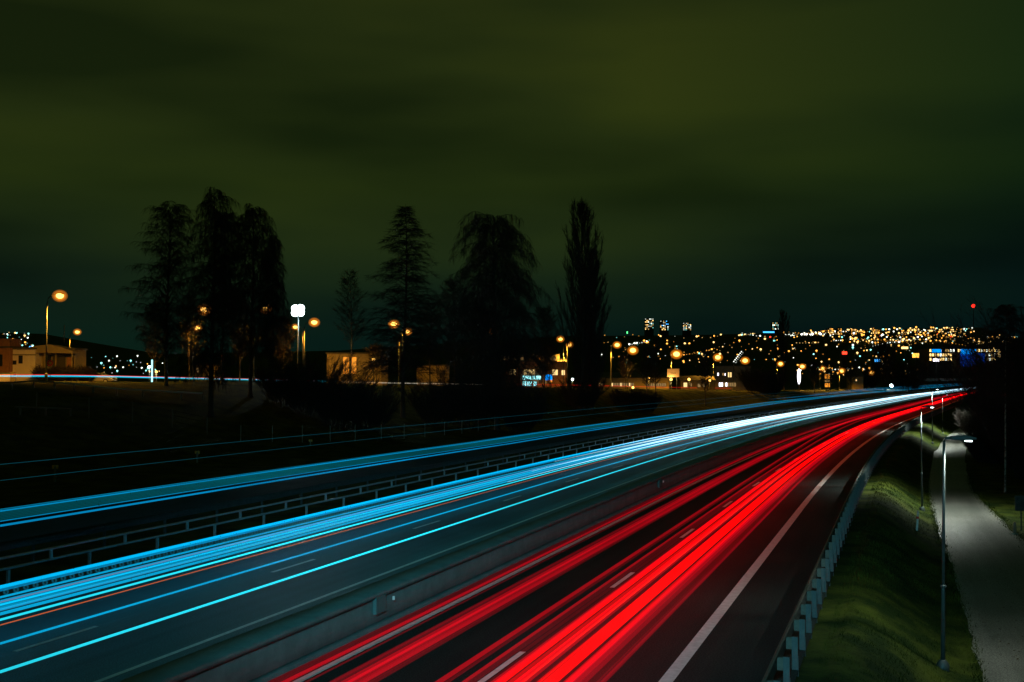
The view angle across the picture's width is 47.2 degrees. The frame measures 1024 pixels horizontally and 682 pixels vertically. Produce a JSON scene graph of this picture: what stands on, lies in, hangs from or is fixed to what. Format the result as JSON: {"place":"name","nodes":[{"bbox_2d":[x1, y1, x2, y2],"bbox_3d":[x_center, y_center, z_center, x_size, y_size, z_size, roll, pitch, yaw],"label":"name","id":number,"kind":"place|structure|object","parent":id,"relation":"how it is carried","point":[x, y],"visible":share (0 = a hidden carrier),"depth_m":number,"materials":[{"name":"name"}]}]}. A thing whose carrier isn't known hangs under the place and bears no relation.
{"place":"outdoors","nodes":[
{"label":"outdoors","id":0,"kind":"place"},
{"bbox_2d":[0,385,965,541],"bbox_3d":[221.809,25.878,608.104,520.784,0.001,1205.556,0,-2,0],"label":"slip road","id":1,"kind":"structure","parent":0,"point":[19,528],"depth_m":70.39,"materials":[{"name":"black asphalt"}]},
{"bbox_2d":[0,327,1023,681],"bbox_3d":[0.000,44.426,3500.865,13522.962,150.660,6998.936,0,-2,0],"label":"ground","id":2,"kind":"structure","parent":0,"point":[100,455],"depth_m":97.03,"materials":[{"name":"green plant"}]},
{"bbox_2d":[0,372,15,380],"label":"garden wall","id":3,"kind":"structure","parent":2,"relation":"on","point":[10,376],"depth_m":139.78,"materials":[{"name":"concrete"}]},
{"bbox_2d":[0,339,28,372],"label":"brick building","id":4,"kind":"structure","parent":2,"relation":"on","point":[6,353],"depth_m":149.04,"materials":[{"name":"brick"}]},
{"bbox_2d":[12,348,41,380],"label":"white building","id":5,"kind":"structure","parent":2,"relation":"on","point":[25,361],"depth_m":149.98,"materials":[{"name":"paint"}]},
{"bbox_2d":[29,364,60,380],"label":"clipped shrub","id":6,"kind":"object","parent":2,"relation":"on","point":[38,373],"visible":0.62,"depth_m":146.91,"materials":[{"name":"green plant"}]},
{"bbox_2d":[45,292,64,380],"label":"street lamp","id":7,"kind":"object","parent":2,"relation":"on","point":[59,295],"visible":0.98,"depth_m":129.01,"materials":[{"name":"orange metal"}]},
{"bbox_2d":[52,465,57,481],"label":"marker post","id":8,"kind":"object","parent":2,"relation":"on","point":[54,467],"visible":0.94,"depth_m":72.94,"materials":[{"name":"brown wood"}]},
{"bbox_2d":[29,325,87,380],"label":"canopy building","id":9,"kind":"structure","parent":2,"relation":"on","point":[62,356],"depth_m":151.92,"materials":[{"name":"concrete"}]},
{"bbox_2d":[52,356,65,367],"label":"window","id":10,"kind":"structure","parent":9,"relation":"in","point":[61,360],"depth_m":151.93,"materials":[{"name":"black paint"}]},
{"bbox_2d":[66,357,73,367],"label":"window","id":11,"kind":"structure","parent":9,"relation":"in","point":[68,362],"depth_m":151.93,"materials":[{"name":"black paint"}]},
{"bbox_2d":[47,365,76,380],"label":"clipped shrub","id":12,"kind":"object","parent":2,"relation":"on","point":[62,374],"visible":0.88,"depth_m":146.88,"materials":[{"name":"green plant"}]},
{"bbox_2d":[68,363,95,380],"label":"clipped shrub","id":13,"kind":"object","parent":2,"relation":"on","point":[82,373],"visible":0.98,"depth_m":147.17,"materials":[{"name":"green plant"}]},
{"bbox_2d":[0,380,202,399],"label":"rail fence","id":14,"kind":"object","parent":2,"relation":"on","point":[74,384],"visible":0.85,"depth_m":111.41,"materials":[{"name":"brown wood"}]},
{"bbox_2d":[87,373,116,381],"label":"parked car","id":15,"kind":"object","parent":2,"relation":"on","point":[104,377],"visible":0.72,"depth_m":149.08,"materials":[{"name":"silver metal"}]},
{"bbox_2d":[136,301,175,381],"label":"young tree","id":16,"kind":"object","parent":2,"relation":"on","point":[152,357],"visible":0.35,"depth_m":149.82,"materials":[{"name":"green plant"}]},
{"bbox_2d":[118,201,209,385],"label":"birch tree","id":17,"kind":"object","parent":2,"relation":"on","point":[164,323],"visible":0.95,"depth_m":121.85,"materials":[{"name":"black plant"}]},
{"bbox_2d":[173,294,204,380],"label":"young tree","id":18,"kind":"object","parent":2,"relation":"on","point":[188,329],"visible":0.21,"depth_m":154.84,"materials":[{"name":"green plant"}]},
{"bbox_2d":[195,364,217,380],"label":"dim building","id":19,"kind":"structure","parent":2,"relation":"on","point":[202,377],"depth_m":204.92,"materials":[{"name":"concrete"}]},
{"bbox_2d":[165,186,252,416],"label":"birch tree","id":20,"kind":"object","parent":2,"relation":"on","point":[212,299],"visible":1,"depth_m":111.81,"materials":[{"name":"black plant"}]},
{"bbox_2d":[187,212,251,383],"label":"birch tree","id":21,"kind":"object","parent":2,"relation":"on","point":[229,219],"visible":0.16,"depth_m":128.05,"materials":[{"name":"green plant"}]},
{"bbox_2d":[220,289,255,381],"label":"young tree","id":22,"kind":"object","parent":2,"relation":"on","point":[236,340],"visible":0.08,"depth_m":149.84,"materials":[{"name":"green plant"}]},
{"bbox_2d":[214,203,292,397],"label":"birch tree","id":23,"kind":"object","parent":2,"relation":"on","point":[249,292],"visible":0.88,"depth_m":123.83,"materials":[{"name":"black plant"}]},
{"bbox_2d":[36,393,494,441],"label":"field fence","id":24,"kind":"object","parent":2,"relation":"on","point":[302,430],"visible":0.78,"depth_m":106.65,"materials":[{"name":"brown wood"}]},
{"bbox_2d":[254,235,293,375],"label":"birch tree","id":25,"kind":"object","parent":2,"relation":"on","point":[283,320],"visible":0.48,"depth_m":127.81,"materials":[{"name":"green plant"}]},
{"bbox_2d":[241,354,323,406],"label":"shrub","id":26,"kind":"object","parent":2,"relation":"on","point":[271,386],"visible":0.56,"depth_m":122.53,"materials":[{"name":"green plant"}]},
{"bbox_2d":[270,315,300,367],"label":"young tree","id":27,"kind":"object","parent":2,"relation":"on","point":[293,337],"visible":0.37,"depth_m":158.08,"materials":[{"name":"green plant"}]},
{"bbox_2d":[291,305,305,370],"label":"floodlight mast","id":28,"kind":"object","parent":2,"relation":"on","point":[298,310],"visible":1,"depth_m":149.71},
{"bbox_2d":[294,325,303,363],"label":"street lamp","id":29,"kind":"object","parent":2,"relation":"on","point":[295,326],"visible":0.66,"depth_m":205.05,"materials":[{"name":"orange metal"}]},
{"bbox_2d":[304,319,317,357],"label":"street lamp","id":30,"kind":"object","parent":2,"relation":"on","point":[314,321],"visible":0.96,"depth_m":166.00,"materials":[{"name":"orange metal"}]},
{"bbox_2d":[263,348,360,417],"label":"shrub","id":31,"kind":"object","parent":2,"relation":"on","point":[292,399],"visible":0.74,"depth_m":120.32,"materials":[{"name":"black plant"}]},
{"bbox_2d":[296,352,383,428],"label":"shrub","id":32,"kind":"object","parent":2,"relation":"on","point":[341,411],"visible":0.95,"depth_m":118.49,"materials":[{"name":"black plant"}]},
{"bbox_2d":[332,269,372,373],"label":"bare tree","id":33,"kind":"object","parent":2,"relation":"on","point":[346,282],"visible":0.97,"depth_m":160.00,"materials":[{"name":"plant"}]},
{"bbox_2d":[326,353,387,384],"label":"orange lit building","id":34,"kind":"structure","parent":2,"relation":"on","point":[364,357],"depth_m":214.98,"materials":[{"name":"concrete"}]},
{"bbox_2d":[350,357,356,373],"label":"window","id":35,"kind":"structure","parent":34,"relation":"in","point":[353,358],"depth_m":214.93,"materials":[{"name":"orange glass"}]},
{"bbox_2d":[333,373,404,431],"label":"shrub","id":36,"kind":"object","parent":2,"relation":"on","point":[372,412],"visible":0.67,"depth_m":120.54,"materials":[{"name":"green plant"}]},
{"bbox_2d":[363,342,388,380],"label":"young tree","id":37,"kind":"object","parent":2,"relation":"on","point":[374,356],"visible":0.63,"depth_m":174.59,"materials":[{"name":"green plant"}]},
{"bbox_2d":[345,204,460,417],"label":"larch tree","id":38,"kind":"object","parent":2,"relation":"on","point":[405,341],"visible":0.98,"depth_m":133.93,"materials":[{"name":"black plant"}]},
{"bbox_2d":[410,302,447,384],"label":"young tree","id":39,"kind":"object","parent":2,"relation":"on","point":[434,310],"visible":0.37,"depth_m":172.03,"materials":[{"name":"green plant"}]},
{"bbox_2d":[417,365,449,384],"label":"dim building","id":40,"kind":"structure","parent":2,"relation":"on","point":[432,377],"depth_m":229.90,"materials":[{"name":"concrete"}]},
{"bbox_2d":[397,375,474,426],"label":"shrub","id":41,"kind":"object","parent":2,"relation":"on","point":[432,409],"visible":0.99,"depth_m":132.73,"materials":[{"name":"green plant"}]},
{"bbox_2d":[429,278,473,382],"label":"bare tree","id":42,"kind":"object","parent":2,"relation":"on","point":[451,317],"visible":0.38,"depth_m":169.68,"materials":[{"name":"brown plant"}]},
{"bbox_2d":[0,393,905,561],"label":"guard rail","id":43,"kind":"object","parent":2,"relation":"on","point":[32,541],"visible":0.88,"depth_m":59.55,"materials":[{"name":"metal"}]},
{"bbox_2d":[0,393,910,583],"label":"guard rail","id":44,"kind":"object","parent":2,"relation":"on","point":[89,552],"visible":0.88,"depth_m":54.97,"materials":[{"name":"metal"}]},
{"bbox_2d":[420,354,509,428],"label":"shrub","id":45,"kind":"object","parent":2,"relation":"on","point":[481,409],"visible":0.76,"depth_m":135.70,"materials":[{"name":"black plant"}]},
{"bbox_2d":[0,389,962,681],"bbox_3d":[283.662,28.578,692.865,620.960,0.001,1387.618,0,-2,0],"label":"motorway inbound","id":46,"kind":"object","parent":2,"relation":"on","point":[136,621],"visible":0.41,"depth_m":40.47,"materials":[{"name":"asphalt"}]},
{"bbox_2d":[94,440,749,681],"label":"edge line","id":47,"kind":"object","parent":46,"relation":"on","point":[172,653],"visible":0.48,"depth_m":34.95,"materials":[{"name":"paint"}]},
{"bbox_2d":[14,400,901,651],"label":"lane line","id":48,"kind":"object","parent":46,"relation":"on","point":[272,571],"visible":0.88,"depth_m":30.53,"materials":[{"name":"paint"}]},
{"bbox_2d":[0,392,941,611],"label":"edge line","id":49,"kind":"object","parent":46,"relation":"on","point":[95,585],"visible":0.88,"depth_m":46.34,"materials":[{"name":"paint"}]},
{"bbox_2d":[428,211,562,430],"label":"weeping birch","id":50,"kind":"object","parent":2,"relation":"on","point":[491,290],"visible":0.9,"depth_m":140.57,"materials":[{"name":"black plant"}]},
{"bbox_2d":[7,327,1011,374],"bbox_3d":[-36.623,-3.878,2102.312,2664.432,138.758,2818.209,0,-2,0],"label":"town lights","id":51,"kind":"object","parent":2,"relation":"on","point":[785,334],"visible":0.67,"depth_m":1876.70},
{"bbox_2d":[504,354,566,387],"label":"shop building","id":52,"kind":"structure","parent":2,"relation":"on","point":[558,372],"depth_m":261.89,"materials":[{"name":"brick"}]},
{"bbox_2d":[118,391,964,681],"bbox_3d":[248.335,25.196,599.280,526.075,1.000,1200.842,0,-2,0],"label":"median barrier","id":53,"kind":"object","parent":2,"relation":"on","point":[273,650],"visible":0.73,"depth_m":32.74,"materials":[{"name":"concrete"}]},
{"bbox_2d":[546,342,557,377],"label":"young tree","id":54,"kind":"object","parent":2,"relation":"on","point":[552,360],"visible":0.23,"depth_m":221.73,"materials":[{"name":"green plant"}]},
{"bbox_2d":[555,197,605,409],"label":"poplar tree","id":55,"kind":"object","parent":2,"relation":"on","point":[581,351],"visible":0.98,"depth_m":184.44,"materials":[{"name":"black plant"}]},
{"bbox_2d":[553,376,609,410],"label":"shrub","id":56,"kind":"object","parent":2,"relation":"on","point":[589,398],"visible":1,"depth_m":181.47,"materials":[{"name":"green plant"}]},
{"bbox_2d":[577,248,610,410],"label":"poplar tree","id":57,"kind":"object","parent":2,"relation":"on","point":[599,331],"visible":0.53,"depth_m":186.78,"materials":[{"name":"black plant"}]},
{"bbox_2d":[268,392,971,681],"bbox_3d":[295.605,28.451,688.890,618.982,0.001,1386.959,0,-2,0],"label":"motorway outbound","id":58,"kind":"structure","parent":2,"relation":"on","point":[569,614],"depth_m":35.23,"materials":[{"name":"asphalt"}]},
{"bbox_2d":[293,396,947,681],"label":"edge line","id":59,"kind":"object","parent":58,"relation":"on","point":[343,658],"visible":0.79,"depth_m":35.36,"materials":[{"name":"paint"}]},
{"bbox_2d":[478,411,908,681],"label":"lane line","id":60,"kind":"object","parent":58,"relation":"on","point":[500,667],"visible":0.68,"depth_m":27.45,"materials":[{"name":"paint"}]},
{"bbox_2d":[659,398,963,681],"bbox_3d":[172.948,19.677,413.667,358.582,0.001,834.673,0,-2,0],"label":"edge line","id":61,"kind":"object","parent":58,"relation":"on","point":[674,670],"visible":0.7,"depth_m":35.36,"materials":[{"name":"paint"}]},
{"bbox_2d":[608,387,644,407],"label":"shrub","id":62,"kind":"object","parent":2,"relation":"on","point":[618,398],"visible":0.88,"depth_m":203.07,"materials":[{"name":"green plant"}]},
{"bbox_2d":[617,354,636,388],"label":"young tree","id":63,"kind":"object","parent":2,"relation":"on","point":[625,358],"visible":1,"depth_m":254.63,"materials":[{"name":"green plant"}]},
{"bbox_2d":[594,372,668,388],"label":"factory building","id":64,"kind":"structure","parent":2,"relation":"on","point":[616,380],"depth_m":329.81,"materials":[{"name":"concrete"}]},
{"bbox_2d":[629,390,663,412],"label":"shrub","id":65,"kind":"object","parent":2,"relation":"on","point":[647,402],"visible":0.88,"depth_m":202.97,"materials":[{"name":"green plant"}]},
{"bbox_2d":[636,346,656,392],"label":"young tree","id":66,"kind":"object","parent":2,"relation":"on","point":[647,358],"visible":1,"depth_m":224.79,"materials":[{"name":"green plant"}]},
{"bbox_2d":[644,318,653,337],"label":"tower block","id":67,"kind":"structure","parent":2,"relation":"on","point":[648,327],"depth_m":3052.75,"materials":[{"name":"grey"}]},
{"bbox_2d":[648,338,663,395],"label":"young tree","id":68,"kind":"object","parent":2,"relation":"on","point":[654,350],"visible":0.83,"depth_m":229.73,"materials":[{"name":"green plant"}]},
{"bbox_2d":[659,320,668,336],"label":"tower block","id":69,"kind":"structure","parent":2,"relation":"on","point":[663,328],"depth_m":3052.63,"materials":[{"name":"grey"}]},
{"bbox_2d":[667,369,678,388],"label":"billboard","id":70,"kind":"object","parent":2,"relation":"on","point":[672,372],"visible":0.91,"depth_m":299.81,"materials":[{"name":"brown"}]},
{"bbox_2d":[671,352,679,388],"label":"street lamp","id":71,"kind":"object","parent":2,"relation":"on","point":[676,354],"visible":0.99,"depth_m":311.72,"materials":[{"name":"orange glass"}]},
{"bbox_2d":[682,322,690,336],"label":"tower block","id":72,"kind":"structure","parent":2,"relation":"on","point":[686,329],"depth_m":3052.48,"materials":[{"name":"grey"}]},
{"bbox_2d":[675,376,715,389],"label":"factory annexe","id":73,"kind":"structure","parent":2,"relation":"on","point":[683,383],"depth_m":334.79,"materials":[{"name":"concrete"}]},
{"bbox_2d":[695,347,713,405],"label":"young tree","id":74,"kind":"object","parent":2,"relation":"on","point":[706,362],"visible":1,"depth_m":249.84,"materials":[{"name":"black plant"}]},
{"bbox_2d":[709,366,750,390],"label":"office building","id":75,"kind":"structure","parent":2,"relation":"on","point":[723,376],"depth_m":367.81,"materials":[{"name":"concrete"}]},
{"bbox_2d":[735,365,782,394],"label":"shrub","id":76,"kind":"object","parent":2,"relation":"on","point":[760,382],"visible":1,"depth_m":327.35,"materials":[{"name":"black plant"}]},
{"bbox_2d":[758,370,790,396],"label":"shrub","id":77,"kind":"object","parent":2,"relation":"on","point":[777,387],"visible":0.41,"depth_m":332.51,"materials":[{"name":"black plant"}]},
{"bbox_2d":[771,321,778,335],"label":"apartment block","id":78,"kind":"structure","parent":2,"relation":"on","point":[774,325],"depth_m":2702.44,"materials":[{"name":"grey"}]},
{"bbox_2d":[774,310,792,389],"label":"pointed tree","id":79,"kind":"object","parent":2,"relation":"on","point":[781,329],"visible":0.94,"depth_m":519.81,"materials":[{"name":"black plant"}]},
{"bbox_2d":[797,369,800,390],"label":"glowing pylon","id":80,"kind":"object","parent":2,"relation":"on","point":[798,376],"visible":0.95,"depth_m":454.58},
{"bbox_2d":[806,362,823,392],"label":"young tree","id":81,"kind":"object","parent":2,"relation":"on","point":[813,369],"visible":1,"depth_m":419.59,"materials":[{"name":"black plant"}]},
{"bbox_2d":[818,360,840,394],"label":"young tree","id":82,"kind":"object","parent":2,"relation":"on","point":[827,368],"visible":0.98,"depth_m":429.38,"materials":[{"name":"black plant"}]},
{"bbox_2d":[826,327,834,334],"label":"apartment block","id":83,"kind":"structure","parent":2,"relation":"on","point":[829,330],"depth_m":2702.09,"materials":[{"name":"yellow"}]},
{"bbox_2d":[835,327,841,334],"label":"apartment block","id":84,"kind":"structure","parent":2,"relation":"on","point":[838,330],"depth_m":2702.22,"materials":[{"name":"yellow"}]},
{"bbox_2d":[840,351,846,371],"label":"red sign","id":85,"kind":"object","parent":2,"relation":"on","point":[843,357],"visible":0.82,"depth_m":1150.07,"materials":[{"name":"grey"}]},
{"bbox_2d":[841,363,859,389],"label":"young tree","id":86,"kind":"object","parent":2,"relation":"on","point":[851,374],"visible":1,"depth_m":479.31,"materials":[{"name":"black plant"}]},
{"bbox_2d":[846,370,863,389],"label":"gabled house","id":87,"kind":"structure","parent":2,"relation":"on","point":[857,384],"depth_m":559.70,"materials":[{"name":"concrete"}]},
{"bbox_2d":[761,398,967,681],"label":"guard rail","id":88,"kind":"object","parent":2,"relation":"on","point":[827,559],"visible":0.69,"depth_m":35.64,"materials":[{"name":"metal"}]},
{"bbox_2d":[846,361,885,388],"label":"dark tree","id":89,"kind":"object","parent":2,"relation":"on","point":[872,380],"visible":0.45,"depth_m":595.17,"materials":[{"name":"black plant"}]},
{"bbox_2d":[873,338,895,391],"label":"pointed tree","id":90,"kind":"object","parent":2,"relation":"on","point":[882,355],"visible":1,"depth_m":559.09,"materials":[{"name":"black plant"}]},
{"bbox_2d":[885,352,934,390],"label":"dark tree","id":91,"kind":"object","parent":2,"relation":"on","point":[912,380],"visible":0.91,"depth_m":594.45,"materials":[{"name":"black plant"}]},
{"bbox_2d":[813,468,1023,681],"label":"grass","id":92,"kind":"structure","parent":2,"relation":"on","point":[881,485],"depth_m":38.93,"materials":[{"name":"green plant"}]},
{"bbox_2d":[919,405,935,511],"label":"path lamp","id":93,"kind":"object","parent":2,"relation":"on","point":[922,508],"visible":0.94,"depth_m":69.87,"materials":[{"name":"grey metal"}]},
{"bbox_2d":[885,378,971,389],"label":"road bridge","id":94,"kind":"structure","parent":2,"relation":"on","point":[934,379],"depth_m":668.74,"materials":[{"name":"concrete"}]},
{"bbox_2d":[936,435,976,671],"bbox_3d":[12.091,5.879,31.889,1.025,6.633,0.340,1,-2,0],"label":"path lamp","id":95,"kind":"object","parent":2,"relation":"on","point":[942,663],"visible":0.94,"depth_m":31.85,"materials":[{"name":"grey metal"}]},
{"bbox_2d":[918,346,995,384],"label":"car park","id":96,"kind":"structure","parent":2,"relation":"on","point":[927,353],"depth_m":1100.06,"materials":[{"name":"grey"}]},
{"bbox_2d":[910,294,1023,479],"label":"woodland tree","id":97,"kind":"object","parent":2,"relation":"on","point":[1014,440],"visible":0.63,"depth_m":94.16,"materials":[{"name":"black plant"}]},
{"bbox_2d":[951,407,985,435],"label":"undergrowth bush","id":98,"kind":"object","parent":2,"relation":"on","point":[965,426],"visible":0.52,"depth_m":164.28,"materials":[{"name":"green plant"}]},
{"bbox_2d":[952,349,984,383],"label":"blue store","id":99,"kind":"structure","parent":2,"relation":"on","point":[961,362],"depth_m":1069.68,"materials":[{"name":"grey"}]},
{"bbox_2d":[925,474,1023,681],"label":"path edge grass","id":100,"kind":"structure","parent":2,"relation":"on","point":[958,593],"depth_m":46.82,"materials":[{"name":"green plant"}]},
{"bbox_2d":[931,316,1021,423],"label":"woodland tree","id":101,"kind":"object","parent":2,"relation":"on","point":[972,375],"visible":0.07,"depth_m":142.58,"materials":[{"name":"black plant"}]},
{"bbox_2d":[929,428,1023,681],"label":"footpath","id":102,"kind":"structure","parent":2,"relation":"on","point":[986,604],"depth_m":50.05,"materials":[{"name":"grey asphalt"}]},
{"bbox_2d":[954,514,1021,667],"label":"fallen leaves","id":103,"kind":"object","parent":102,"relation":"on","point":[997,581],"visible":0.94,"depth_m":46.24,"materials":[{"name":"brown plant"}]},
{"bbox_2d":[958,426,1000,463],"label":"undergrowth bush","id":104,"kind":"object","parent":2,"relation":"on","point":[979,449],"visible":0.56,"depth_m":111.33,"materials":[{"name":"black plant"}]},
{"bbox_2d":[972,304,1023,492],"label":"birch tree","id":105,"kind":"object","parent":2,"relation":"on","point":[1006,371],"visible":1,"depth_m":82.64,"materials":[{"name":"black plant"}]},
{"bbox_2d":[1015,495,1023,530],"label":"notice board","id":106,"kind":"object","parent":2,"relation":"on","point":[1019,503],"visible":0.91,"depth_m":61.98,"materials":[{"name":"metal"}]},
{"bbox_2d":[0,0,1023,353],"label":"sky","id":107,"kind":"structure","parent":0,"point":[844,164],"materials":[{"name":"green"}]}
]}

